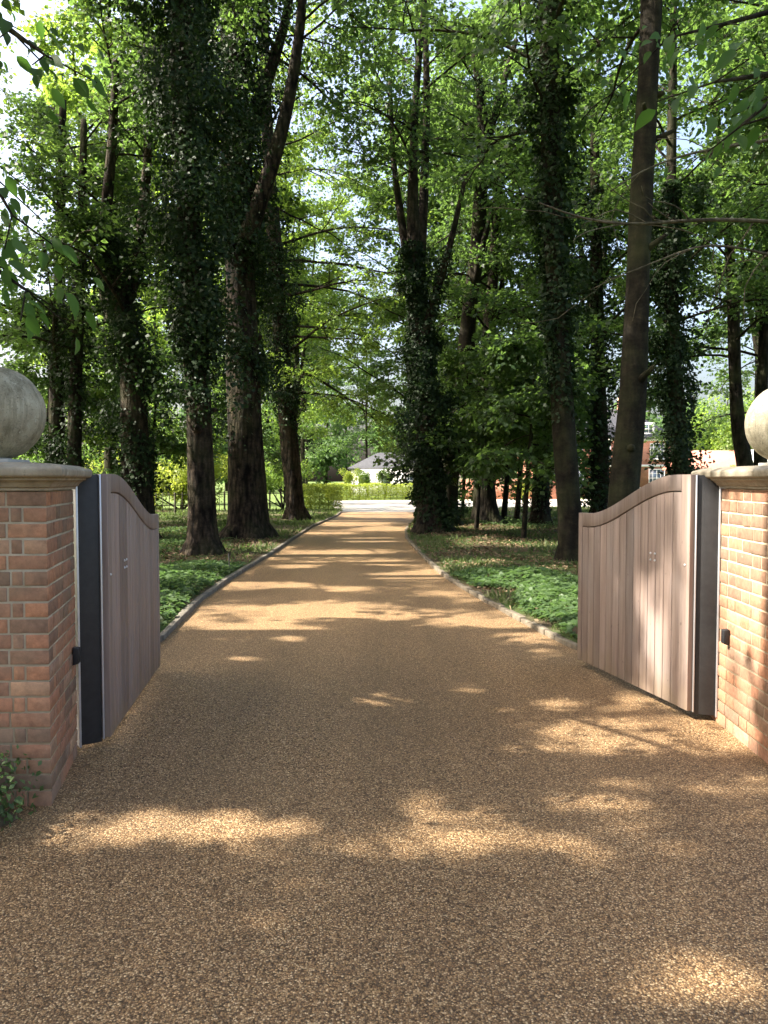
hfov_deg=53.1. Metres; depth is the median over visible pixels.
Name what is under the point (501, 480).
understorey tree
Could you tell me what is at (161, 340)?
broadleaf tree
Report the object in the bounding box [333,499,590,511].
road
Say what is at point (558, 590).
ground plants
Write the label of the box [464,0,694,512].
broadleaf tree
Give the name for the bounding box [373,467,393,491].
young tree
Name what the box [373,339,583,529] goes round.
understorey tree
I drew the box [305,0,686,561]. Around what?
broadleaf tree
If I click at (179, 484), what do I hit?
shrub
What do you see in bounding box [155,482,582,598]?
ground
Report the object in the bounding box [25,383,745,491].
woodland
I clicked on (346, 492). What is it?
hedge
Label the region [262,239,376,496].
broadleaf tree
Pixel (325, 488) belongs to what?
hedge
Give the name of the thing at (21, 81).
sky
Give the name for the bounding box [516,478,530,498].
shrub
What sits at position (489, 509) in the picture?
broadleaf tree
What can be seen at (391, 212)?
broadleaf tree
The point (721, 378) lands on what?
broadleaf tree
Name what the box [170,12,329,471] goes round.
broadleaf tree
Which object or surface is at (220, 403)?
understorey tree
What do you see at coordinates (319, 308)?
broadleaf tree
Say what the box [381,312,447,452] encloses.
broadleaf tree
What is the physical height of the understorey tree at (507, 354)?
5.424 m
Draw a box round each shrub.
[84,450,170,509]
[119,448,227,508]
[265,459,317,508]
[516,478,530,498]
[687,386,753,450]
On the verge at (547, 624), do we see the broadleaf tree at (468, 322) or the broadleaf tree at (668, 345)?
the broadleaf tree at (468, 322)
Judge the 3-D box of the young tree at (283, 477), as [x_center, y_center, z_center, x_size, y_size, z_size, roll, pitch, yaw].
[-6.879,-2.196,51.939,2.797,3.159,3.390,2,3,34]
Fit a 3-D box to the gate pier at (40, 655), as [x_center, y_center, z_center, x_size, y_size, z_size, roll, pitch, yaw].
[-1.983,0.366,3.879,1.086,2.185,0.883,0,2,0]
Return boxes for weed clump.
[0,744,43,831]
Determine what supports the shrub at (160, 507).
on the ground at (274, 500)
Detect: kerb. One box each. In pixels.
[160,511,341,642]
[404,519,576,649]
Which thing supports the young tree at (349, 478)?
on the ground at (274, 500)
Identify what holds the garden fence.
on the ground at (274, 500)
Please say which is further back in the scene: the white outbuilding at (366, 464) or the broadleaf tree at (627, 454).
the white outbuilding at (366, 464)
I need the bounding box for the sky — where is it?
[0,0,754,481]
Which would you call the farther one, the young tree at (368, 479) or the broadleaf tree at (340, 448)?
the broadleaf tree at (340, 448)
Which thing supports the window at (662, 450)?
in the brick house
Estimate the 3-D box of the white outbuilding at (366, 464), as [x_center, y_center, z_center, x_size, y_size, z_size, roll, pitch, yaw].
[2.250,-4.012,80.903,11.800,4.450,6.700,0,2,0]
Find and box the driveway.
[0,512,767,1023]
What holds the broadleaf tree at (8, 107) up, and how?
on the ground at (274, 500)
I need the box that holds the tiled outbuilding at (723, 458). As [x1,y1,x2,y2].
[662,450,752,469]
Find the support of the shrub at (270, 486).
on the ground at (274, 500)
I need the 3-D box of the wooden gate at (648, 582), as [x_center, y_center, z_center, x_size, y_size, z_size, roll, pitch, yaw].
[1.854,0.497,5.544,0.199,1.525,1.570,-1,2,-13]
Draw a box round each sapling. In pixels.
[468,423,516,519]
[513,400,524,520]
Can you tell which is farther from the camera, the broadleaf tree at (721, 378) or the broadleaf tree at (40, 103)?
the broadleaf tree at (721, 378)
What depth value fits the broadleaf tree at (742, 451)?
21.72 m
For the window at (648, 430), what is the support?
in the brick house
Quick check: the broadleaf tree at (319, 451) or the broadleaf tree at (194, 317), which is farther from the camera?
the broadleaf tree at (319, 451)
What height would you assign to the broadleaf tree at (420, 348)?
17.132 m
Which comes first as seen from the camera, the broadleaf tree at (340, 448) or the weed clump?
the weed clump
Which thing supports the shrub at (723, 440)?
on the ground at (274, 500)
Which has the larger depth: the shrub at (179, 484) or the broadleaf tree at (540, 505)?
the shrub at (179, 484)
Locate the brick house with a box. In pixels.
[517,398,669,495]
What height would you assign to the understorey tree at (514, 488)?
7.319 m
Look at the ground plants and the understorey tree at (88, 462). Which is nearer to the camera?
the ground plants
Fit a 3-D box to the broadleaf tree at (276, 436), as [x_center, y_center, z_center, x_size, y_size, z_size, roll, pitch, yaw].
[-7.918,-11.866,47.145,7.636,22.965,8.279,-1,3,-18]
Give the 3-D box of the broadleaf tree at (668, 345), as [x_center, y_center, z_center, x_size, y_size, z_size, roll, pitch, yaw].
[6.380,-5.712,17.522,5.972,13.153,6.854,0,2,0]
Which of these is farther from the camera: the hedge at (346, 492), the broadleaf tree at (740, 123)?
the hedge at (346, 492)
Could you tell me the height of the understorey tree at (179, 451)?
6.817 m
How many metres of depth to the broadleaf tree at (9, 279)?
3.56 m
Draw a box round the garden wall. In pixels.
[460,479,556,499]
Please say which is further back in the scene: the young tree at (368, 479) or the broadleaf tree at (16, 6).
the young tree at (368, 479)
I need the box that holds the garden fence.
[155,490,285,513]
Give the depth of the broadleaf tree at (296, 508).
27.35 m
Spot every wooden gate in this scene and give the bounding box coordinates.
[72,474,160,746]
[577,474,720,716]
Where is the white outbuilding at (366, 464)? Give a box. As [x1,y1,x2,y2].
[348,453,460,495]
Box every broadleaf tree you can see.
[0,0,24,15]
[0,0,110,353]
[0,0,247,538]
[0,41,41,330]
[0,47,225,489]
[0,84,155,464]
[2,0,205,473]
[15,34,227,472]
[65,164,183,444]
[74,0,285,555]
[86,0,424,539]
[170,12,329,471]
[203,141,311,462]
[206,0,459,520]
[210,128,381,484]
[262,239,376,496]
[269,277,354,483]
[300,0,503,419]
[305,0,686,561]
[308,0,534,533]
[329,288,397,466]
[362,124,628,524]
[373,0,623,466]
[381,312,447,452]
[386,0,579,525]
[442,142,681,524]
[446,69,725,512]
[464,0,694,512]
[475,0,767,330]
[538,0,767,491]
[546,0,727,507]
[610,70,767,465]
[611,47,767,465]
[623,0,767,346]
[644,24,763,460]
[652,0,767,295]
[684,80,762,362]
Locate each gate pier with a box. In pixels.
[0,367,91,805]
[691,389,767,763]
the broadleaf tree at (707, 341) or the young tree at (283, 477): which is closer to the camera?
the broadleaf tree at (707, 341)
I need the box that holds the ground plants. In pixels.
[159,518,577,638]
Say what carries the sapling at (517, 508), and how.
on the ground at (274, 500)
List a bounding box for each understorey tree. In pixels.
[0,290,119,473]
[10,347,103,472]
[46,315,227,480]
[185,348,304,478]
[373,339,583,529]
[402,332,530,516]
[448,319,616,538]
[468,368,611,501]
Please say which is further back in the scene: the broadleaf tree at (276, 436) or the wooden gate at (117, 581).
the broadleaf tree at (276, 436)
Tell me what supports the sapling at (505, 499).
on the ground at (274, 500)
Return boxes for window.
[645,424,653,432]
[649,469,664,482]
[650,443,664,459]
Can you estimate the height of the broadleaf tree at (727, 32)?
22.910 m
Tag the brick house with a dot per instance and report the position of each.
(648, 475)
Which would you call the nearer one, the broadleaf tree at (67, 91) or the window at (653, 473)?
the broadleaf tree at (67, 91)
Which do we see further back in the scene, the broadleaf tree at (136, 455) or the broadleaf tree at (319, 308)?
the broadleaf tree at (319, 308)
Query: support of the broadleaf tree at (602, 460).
on the verge at (547, 624)
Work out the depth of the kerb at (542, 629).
8.99 m
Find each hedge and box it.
[302,483,343,510]
[324,482,412,500]
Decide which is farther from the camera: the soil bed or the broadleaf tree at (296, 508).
the broadleaf tree at (296, 508)
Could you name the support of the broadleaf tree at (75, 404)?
on the ground at (274, 500)
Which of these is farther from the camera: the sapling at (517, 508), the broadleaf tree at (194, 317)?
the sapling at (517, 508)
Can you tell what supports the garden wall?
on the ground at (274, 500)
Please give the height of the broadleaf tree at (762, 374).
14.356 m
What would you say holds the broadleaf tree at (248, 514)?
on the ground at (274, 500)
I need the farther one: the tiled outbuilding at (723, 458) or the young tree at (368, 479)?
the young tree at (368, 479)
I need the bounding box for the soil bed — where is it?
[0,810,20,826]
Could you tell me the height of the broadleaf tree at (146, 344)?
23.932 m
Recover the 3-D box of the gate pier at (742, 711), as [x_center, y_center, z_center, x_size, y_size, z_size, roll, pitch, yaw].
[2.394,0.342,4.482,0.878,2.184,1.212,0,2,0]
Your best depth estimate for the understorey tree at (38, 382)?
23.68 m
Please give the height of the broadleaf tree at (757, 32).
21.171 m
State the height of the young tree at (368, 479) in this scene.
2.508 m
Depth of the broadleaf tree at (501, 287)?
29.79 m
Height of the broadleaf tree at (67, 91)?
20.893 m
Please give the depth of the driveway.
3.30 m
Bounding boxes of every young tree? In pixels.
[265,458,307,501]
[338,468,364,495]
[357,469,375,494]
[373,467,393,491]
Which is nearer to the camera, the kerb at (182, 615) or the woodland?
the kerb at (182, 615)

